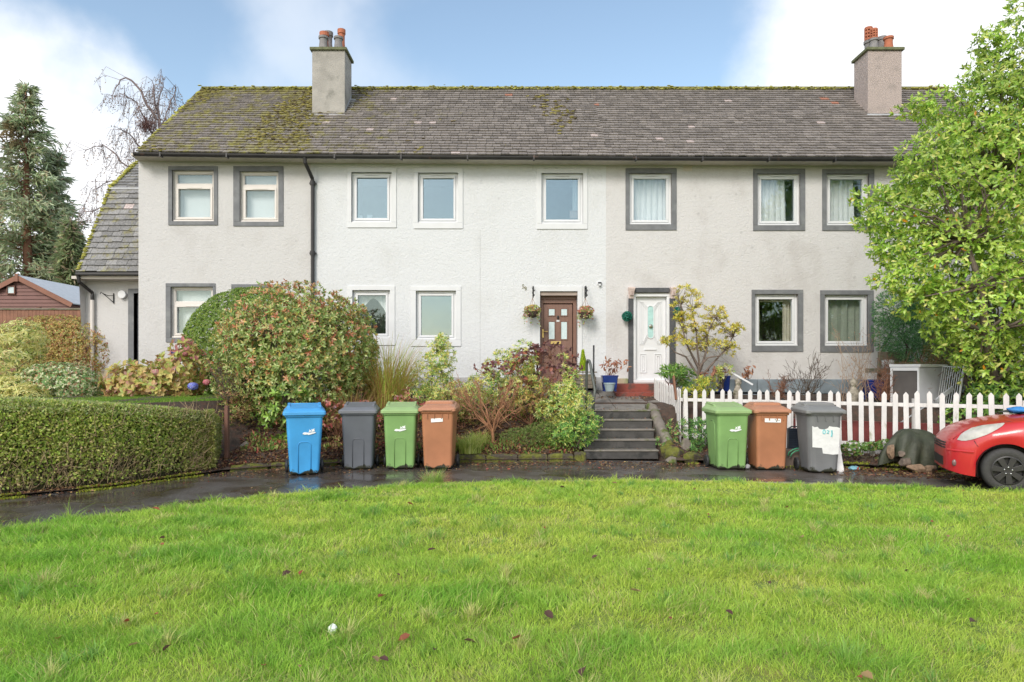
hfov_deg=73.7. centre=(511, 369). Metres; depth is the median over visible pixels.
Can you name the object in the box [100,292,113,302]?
basket bracket
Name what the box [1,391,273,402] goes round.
garden lawn
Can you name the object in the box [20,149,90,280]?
conifer tree
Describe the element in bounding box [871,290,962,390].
yew bush
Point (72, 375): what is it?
variegated shrub
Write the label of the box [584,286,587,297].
basket bracket
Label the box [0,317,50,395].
variegated shrub
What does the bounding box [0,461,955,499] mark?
edge moss
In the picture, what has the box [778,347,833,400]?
bare shrub
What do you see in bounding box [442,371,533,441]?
bare shrub
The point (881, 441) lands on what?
creeper
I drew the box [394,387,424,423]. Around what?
red leaved plant
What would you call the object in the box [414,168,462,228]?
window
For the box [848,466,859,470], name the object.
plastic wrapper
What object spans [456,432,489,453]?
striped grass
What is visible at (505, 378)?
pieris shrub
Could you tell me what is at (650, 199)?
window
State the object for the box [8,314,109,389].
golden hedge
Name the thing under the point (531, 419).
bare shrub
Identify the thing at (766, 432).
wheelie bin
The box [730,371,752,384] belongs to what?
white pole
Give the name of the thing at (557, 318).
door
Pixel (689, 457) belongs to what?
rock
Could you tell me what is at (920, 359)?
bare shrub
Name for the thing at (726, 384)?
glazed pot
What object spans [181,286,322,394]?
clipped shrub
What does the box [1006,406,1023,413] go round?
blue cloth
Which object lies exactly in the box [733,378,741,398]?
garden statue
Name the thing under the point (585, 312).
hanging basket
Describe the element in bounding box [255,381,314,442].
shrub
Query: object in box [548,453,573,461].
kerb stone
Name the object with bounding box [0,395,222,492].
hedge
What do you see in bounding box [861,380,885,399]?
glazed pot
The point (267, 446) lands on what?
ground cover
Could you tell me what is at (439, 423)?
wheelie bin
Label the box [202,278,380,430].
shrub
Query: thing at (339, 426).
bare shrub
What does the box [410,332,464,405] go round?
pieris shrub
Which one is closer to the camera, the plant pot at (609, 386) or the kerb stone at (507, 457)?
the kerb stone at (507, 457)
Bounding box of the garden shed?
[0,274,79,307]
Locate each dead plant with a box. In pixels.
[599,356,630,374]
[699,366,729,381]
[740,365,755,378]
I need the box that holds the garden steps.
[577,409,658,458]
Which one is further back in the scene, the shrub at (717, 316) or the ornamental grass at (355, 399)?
the shrub at (717, 316)
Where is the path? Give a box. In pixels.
[0,460,1022,527]
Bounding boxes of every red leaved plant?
[322,398,345,442]
[358,399,382,427]
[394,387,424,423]
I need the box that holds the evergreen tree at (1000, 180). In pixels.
[847,0,1023,401]
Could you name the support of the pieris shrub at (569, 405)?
on the garden ground at (666, 410)
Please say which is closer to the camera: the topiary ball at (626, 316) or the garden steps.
the garden steps
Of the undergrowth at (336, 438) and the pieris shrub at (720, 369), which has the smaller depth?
the undergrowth at (336, 438)
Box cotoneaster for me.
[71,322,92,383]
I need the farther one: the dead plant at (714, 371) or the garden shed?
the garden shed
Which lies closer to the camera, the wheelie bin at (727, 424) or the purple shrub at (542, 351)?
the wheelie bin at (727, 424)
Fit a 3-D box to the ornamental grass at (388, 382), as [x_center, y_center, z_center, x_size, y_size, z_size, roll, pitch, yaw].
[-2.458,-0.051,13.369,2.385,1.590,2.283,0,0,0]
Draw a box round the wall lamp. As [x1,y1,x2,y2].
[118,290,126,298]
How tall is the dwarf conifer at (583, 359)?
0.556 m
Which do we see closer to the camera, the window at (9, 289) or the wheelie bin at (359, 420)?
the wheelie bin at (359, 420)
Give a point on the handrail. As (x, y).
(592, 378)
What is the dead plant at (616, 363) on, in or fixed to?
in the glazed pot at (609, 378)
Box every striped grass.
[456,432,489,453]
[460,429,497,443]
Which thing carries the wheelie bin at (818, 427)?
on the path
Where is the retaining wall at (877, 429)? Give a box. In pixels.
[793,418,949,441]
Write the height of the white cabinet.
0.864 m
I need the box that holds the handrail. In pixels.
[585,359,595,427]
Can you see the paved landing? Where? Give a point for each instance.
(618, 402)
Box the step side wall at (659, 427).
[645,403,672,446]
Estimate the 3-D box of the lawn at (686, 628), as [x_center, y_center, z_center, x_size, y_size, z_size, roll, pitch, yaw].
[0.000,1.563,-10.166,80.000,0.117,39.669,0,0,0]
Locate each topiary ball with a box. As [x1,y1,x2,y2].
[622,311,631,321]
[673,306,680,316]
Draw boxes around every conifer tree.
[0,80,84,282]
[0,182,17,279]
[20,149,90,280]
[47,214,86,286]
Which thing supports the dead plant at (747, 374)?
on the garden ground at (666, 410)
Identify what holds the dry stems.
on the garden ground at (666, 410)
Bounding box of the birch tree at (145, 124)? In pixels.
[57,67,183,234]
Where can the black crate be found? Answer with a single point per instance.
(792, 438)
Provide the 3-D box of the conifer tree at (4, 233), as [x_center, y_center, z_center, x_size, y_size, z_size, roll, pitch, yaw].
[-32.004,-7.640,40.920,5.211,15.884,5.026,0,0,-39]
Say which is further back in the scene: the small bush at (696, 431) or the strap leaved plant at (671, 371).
the strap leaved plant at (671, 371)
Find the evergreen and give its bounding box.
[937,377,1023,423]
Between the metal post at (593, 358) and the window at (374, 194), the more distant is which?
the window at (374, 194)
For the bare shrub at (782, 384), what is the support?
on the garden ground at (666, 410)
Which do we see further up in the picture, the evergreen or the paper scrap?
the evergreen
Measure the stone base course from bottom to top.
0.280 m
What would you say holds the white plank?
on the path
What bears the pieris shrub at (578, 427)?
on the garden ground at (666, 410)
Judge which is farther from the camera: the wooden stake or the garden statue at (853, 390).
the wooden stake
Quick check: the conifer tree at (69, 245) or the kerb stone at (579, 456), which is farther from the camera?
the conifer tree at (69, 245)
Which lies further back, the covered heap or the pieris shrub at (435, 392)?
the pieris shrub at (435, 392)
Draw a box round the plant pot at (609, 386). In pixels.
[604,383,614,390]
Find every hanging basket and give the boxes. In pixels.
[522,298,540,326]
[577,298,593,326]
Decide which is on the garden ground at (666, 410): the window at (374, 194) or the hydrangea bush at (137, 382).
the hydrangea bush at (137, 382)
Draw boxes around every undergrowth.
[215,380,260,425]
[321,409,384,442]
[425,379,502,427]
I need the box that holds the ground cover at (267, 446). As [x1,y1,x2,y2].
[236,402,578,453]
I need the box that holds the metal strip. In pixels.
[935,386,953,402]
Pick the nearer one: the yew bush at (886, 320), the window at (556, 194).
the yew bush at (886, 320)
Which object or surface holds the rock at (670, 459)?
on the path
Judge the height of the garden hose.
0.148 m
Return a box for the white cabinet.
[889,360,947,407]
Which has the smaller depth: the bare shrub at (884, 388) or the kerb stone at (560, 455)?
the kerb stone at (560, 455)
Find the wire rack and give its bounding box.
[937,366,963,407]
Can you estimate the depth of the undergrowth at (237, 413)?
11.75 m
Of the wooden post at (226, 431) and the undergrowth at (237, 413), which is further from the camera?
the undergrowth at (237, 413)
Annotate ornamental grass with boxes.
[321,381,390,425]
[339,333,441,408]
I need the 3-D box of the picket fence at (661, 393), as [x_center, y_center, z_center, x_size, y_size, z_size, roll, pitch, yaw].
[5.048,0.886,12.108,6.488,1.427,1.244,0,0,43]
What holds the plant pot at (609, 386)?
on the paved landing
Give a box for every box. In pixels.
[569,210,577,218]
[785,448,799,466]
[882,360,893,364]
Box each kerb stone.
[230,463,270,471]
[271,462,288,468]
[323,459,339,465]
[455,454,485,462]
[487,454,516,461]
[518,453,546,461]
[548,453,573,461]
[574,451,585,461]
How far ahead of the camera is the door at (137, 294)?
17.04 m
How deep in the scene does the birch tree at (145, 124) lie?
26.93 m
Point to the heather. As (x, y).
(528, 431)
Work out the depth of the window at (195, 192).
15.95 m
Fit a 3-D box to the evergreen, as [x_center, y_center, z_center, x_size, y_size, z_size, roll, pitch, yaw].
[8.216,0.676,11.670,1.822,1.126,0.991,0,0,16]
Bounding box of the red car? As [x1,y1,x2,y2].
[934,413,1023,489]
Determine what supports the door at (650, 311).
in the terraced house at (733, 200)
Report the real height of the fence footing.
0.282 m
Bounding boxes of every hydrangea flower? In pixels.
[151,369,158,374]
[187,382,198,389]
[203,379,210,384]
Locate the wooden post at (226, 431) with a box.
[224,406,229,458]
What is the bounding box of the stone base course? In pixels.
[842,446,880,453]
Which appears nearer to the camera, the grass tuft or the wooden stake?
the grass tuft
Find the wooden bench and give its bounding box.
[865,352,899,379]
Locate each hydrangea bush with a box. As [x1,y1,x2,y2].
[97,348,208,396]
[167,334,211,395]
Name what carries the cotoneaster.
on the garden ground at (666, 410)
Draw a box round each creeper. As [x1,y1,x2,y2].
[840,440,864,460]
[859,441,881,460]
[875,438,888,449]
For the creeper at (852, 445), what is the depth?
11.16 m
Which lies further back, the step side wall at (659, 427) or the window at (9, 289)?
the window at (9, 289)
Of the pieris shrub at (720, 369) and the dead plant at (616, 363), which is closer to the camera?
the pieris shrub at (720, 369)
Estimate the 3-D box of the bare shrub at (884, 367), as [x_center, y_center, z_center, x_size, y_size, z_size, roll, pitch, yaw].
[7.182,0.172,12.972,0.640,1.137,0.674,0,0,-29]
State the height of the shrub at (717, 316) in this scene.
2.172 m
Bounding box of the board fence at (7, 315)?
[0,307,80,374]
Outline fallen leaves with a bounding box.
[1,394,981,678]
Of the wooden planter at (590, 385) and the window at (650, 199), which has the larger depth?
the window at (650, 199)
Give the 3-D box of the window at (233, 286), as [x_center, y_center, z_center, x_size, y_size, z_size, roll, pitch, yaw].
[-5.922,-1.308,15.996,1.197,1.360,0.297,0,0,0]
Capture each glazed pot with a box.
[601,375,618,390]
[718,376,730,391]
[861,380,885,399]
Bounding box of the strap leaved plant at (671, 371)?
[654,362,696,387]
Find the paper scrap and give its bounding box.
[328,623,336,633]
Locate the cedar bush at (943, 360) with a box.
[921,314,1023,402]
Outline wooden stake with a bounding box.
[672,376,676,399]
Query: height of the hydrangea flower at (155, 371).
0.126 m
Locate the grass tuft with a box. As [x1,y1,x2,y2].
[416,467,449,483]
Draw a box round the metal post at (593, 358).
[593,345,594,390]
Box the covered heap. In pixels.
[877,428,940,472]
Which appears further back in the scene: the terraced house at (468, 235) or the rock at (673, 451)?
the terraced house at (468, 235)
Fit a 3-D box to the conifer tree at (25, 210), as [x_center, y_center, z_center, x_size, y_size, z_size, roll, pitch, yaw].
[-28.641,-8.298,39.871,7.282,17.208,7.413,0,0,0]
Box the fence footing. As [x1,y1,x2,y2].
[843,453,947,470]
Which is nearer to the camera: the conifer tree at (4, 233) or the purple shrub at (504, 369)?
the purple shrub at (504, 369)
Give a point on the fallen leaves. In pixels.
(405, 636)
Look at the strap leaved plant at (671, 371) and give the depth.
14.24 m
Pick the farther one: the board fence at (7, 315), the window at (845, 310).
the board fence at (7, 315)
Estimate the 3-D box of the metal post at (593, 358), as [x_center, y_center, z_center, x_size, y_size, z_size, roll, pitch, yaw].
[1.722,-0.037,14.400,0.038,0.960,0.035,0,0,22]
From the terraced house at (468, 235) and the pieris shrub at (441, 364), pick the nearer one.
the pieris shrub at (441, 364)
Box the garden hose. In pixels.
[787,448,798,456]
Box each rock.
[660,439,673,459]
[665,446,683,461]
[665,456,676,463]
[680,438,692,450]
[683,452,701,462]
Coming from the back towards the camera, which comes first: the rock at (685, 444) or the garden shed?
the garden shed
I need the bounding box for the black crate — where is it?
[787,426,798,448]
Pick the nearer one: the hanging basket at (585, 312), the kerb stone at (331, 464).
the kerb stone at (331, 464)
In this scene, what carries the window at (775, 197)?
in the terraced house at (733, 200)
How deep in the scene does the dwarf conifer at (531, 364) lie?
15.14 m
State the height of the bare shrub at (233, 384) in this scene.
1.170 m
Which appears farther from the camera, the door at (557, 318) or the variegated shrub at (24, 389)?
the door at (557, 318)
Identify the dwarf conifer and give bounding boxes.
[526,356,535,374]
[578,349,586,370]
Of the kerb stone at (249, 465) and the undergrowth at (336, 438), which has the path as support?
the kerb stone at (249, 465)
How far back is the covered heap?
10.73 m
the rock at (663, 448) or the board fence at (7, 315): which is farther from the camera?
the board fence at (7, 315)
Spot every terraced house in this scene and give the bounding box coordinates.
[71,28,355,390]
[305,84,608,393]
[584,26,1023,396]
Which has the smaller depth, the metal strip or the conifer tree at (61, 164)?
the metal strip
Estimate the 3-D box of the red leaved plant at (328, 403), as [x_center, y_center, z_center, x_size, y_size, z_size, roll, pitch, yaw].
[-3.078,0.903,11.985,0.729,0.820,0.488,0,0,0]
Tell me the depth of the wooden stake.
13.18 m
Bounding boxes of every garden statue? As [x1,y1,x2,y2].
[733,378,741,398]
[849,378,858,405]
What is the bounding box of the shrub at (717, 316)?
[660,282,746,384]
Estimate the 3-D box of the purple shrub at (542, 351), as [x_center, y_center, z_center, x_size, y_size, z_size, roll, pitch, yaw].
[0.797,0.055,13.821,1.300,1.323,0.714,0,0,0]
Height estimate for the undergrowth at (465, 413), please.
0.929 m
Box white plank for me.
[837,443,843,471]
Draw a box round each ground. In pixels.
[0,389,1000,495]
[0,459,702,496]
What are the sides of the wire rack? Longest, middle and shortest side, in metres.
0.792 x 0.358 x 0.037 m
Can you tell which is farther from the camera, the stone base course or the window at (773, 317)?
the window at (773, 317)
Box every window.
[6,286,15,293]
[166,283,214,341]
[168,166,217,224]
[231,284,282,334]
[233,166,282,225]
[347,168,395,227]
[347,286,394,344]
[411,286,460,345]
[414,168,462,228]
[536,169,587,228]
[625,168,676,229]
[751,290,802,351]
[753,169,804,230]
[820,290,873,351]
[822,169,873,230]
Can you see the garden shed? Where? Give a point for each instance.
(18, 291)
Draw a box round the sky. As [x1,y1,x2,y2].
[0,0,1023,277]
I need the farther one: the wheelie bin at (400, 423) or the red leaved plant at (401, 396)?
the red leaved plant at (401, 396)
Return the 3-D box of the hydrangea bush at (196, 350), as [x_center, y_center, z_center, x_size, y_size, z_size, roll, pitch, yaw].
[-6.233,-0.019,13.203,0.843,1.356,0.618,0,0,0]
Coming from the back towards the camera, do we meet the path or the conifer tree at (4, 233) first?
the conifer tree at (4, 233)
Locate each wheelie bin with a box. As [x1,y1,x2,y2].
[283,402,325,474]
[338,401,379,468]
[381,401,420,468]
[418,400,459,468]
[702,401,751,468]
[743,402,791,469]
[791,402,846,471]
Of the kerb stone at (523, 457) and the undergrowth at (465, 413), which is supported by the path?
the kerb stone at (523, 457)
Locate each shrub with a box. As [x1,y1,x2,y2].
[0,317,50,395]
[0,375,54,397]
[9,361,105,397]
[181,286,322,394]
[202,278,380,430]
[203,352,261,408]
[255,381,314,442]
[320,384,372,437]
[392,378,491,417]
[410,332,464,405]
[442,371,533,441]
[465,339,552,412]
[473,349,535,410]
[495,372,554,423]
[509,376,556,416]
[520,340,582,403]
[532,352,595,428]
[543,409,604,448]
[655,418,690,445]
[660,282,746,384]
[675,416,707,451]
[680,374,719,401]
[713,363,735,388]
[762,372,793,399]
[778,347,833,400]
[863,370,896,402]
[869,351,911,398]
[911,344,950,400]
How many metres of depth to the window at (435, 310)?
15.95 m
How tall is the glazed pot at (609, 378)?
0.348 m
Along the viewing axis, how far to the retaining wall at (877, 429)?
11.72 m
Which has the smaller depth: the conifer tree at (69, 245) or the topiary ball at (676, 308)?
the topiary ball at (676, 308)
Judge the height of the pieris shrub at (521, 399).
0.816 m
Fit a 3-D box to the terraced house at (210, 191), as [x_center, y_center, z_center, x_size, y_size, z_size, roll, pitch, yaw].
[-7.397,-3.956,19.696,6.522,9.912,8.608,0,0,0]
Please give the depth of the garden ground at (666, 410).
12.10 m
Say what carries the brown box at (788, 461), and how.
on the path
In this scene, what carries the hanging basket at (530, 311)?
hanging from the basket bracket
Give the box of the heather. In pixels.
[498,420,565,447]
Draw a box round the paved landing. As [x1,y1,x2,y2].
[555,391,659,409]
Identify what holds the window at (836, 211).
in the terraced house at (733, 200)
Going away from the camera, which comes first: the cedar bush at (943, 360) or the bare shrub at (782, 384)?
the cedar bush at (943, 360)
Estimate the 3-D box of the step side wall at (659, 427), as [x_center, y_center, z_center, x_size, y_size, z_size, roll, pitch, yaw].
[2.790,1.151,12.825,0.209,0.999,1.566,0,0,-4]
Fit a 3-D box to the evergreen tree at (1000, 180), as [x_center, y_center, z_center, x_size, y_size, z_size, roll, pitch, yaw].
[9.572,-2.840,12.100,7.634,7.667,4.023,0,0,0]
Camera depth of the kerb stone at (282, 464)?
11.04 m
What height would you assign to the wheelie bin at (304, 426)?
1.080 m
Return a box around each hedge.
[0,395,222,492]
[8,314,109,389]
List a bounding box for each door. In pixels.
[137,294,137,360]
[542,304,571,378]
[636,297,665,379]
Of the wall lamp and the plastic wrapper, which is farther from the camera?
the wall lamp
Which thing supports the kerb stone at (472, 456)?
on the path
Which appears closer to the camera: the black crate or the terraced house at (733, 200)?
the black crate
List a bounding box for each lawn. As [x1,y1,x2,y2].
[0,482,1023,681]
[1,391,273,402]
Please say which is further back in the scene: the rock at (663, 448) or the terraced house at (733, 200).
the terraced house at (733, 200)
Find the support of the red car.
on the path
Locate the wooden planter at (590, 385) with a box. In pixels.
[570,372,596,387]
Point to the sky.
(58, 47)
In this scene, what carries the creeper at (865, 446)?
on the garden ground at (666, 410)
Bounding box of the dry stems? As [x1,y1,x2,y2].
[820,322,884,401]
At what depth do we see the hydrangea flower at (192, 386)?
12.35 m
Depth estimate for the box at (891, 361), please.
14.44 m
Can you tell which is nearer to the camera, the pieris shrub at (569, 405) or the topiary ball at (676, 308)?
the pieris shrub at (569, 405)
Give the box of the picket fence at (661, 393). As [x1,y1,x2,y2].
[654,378,1023,455]
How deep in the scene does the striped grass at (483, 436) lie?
12.26 m
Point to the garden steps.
(628, 431)
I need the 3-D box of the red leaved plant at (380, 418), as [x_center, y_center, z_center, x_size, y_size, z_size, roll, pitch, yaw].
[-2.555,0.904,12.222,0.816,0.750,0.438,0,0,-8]

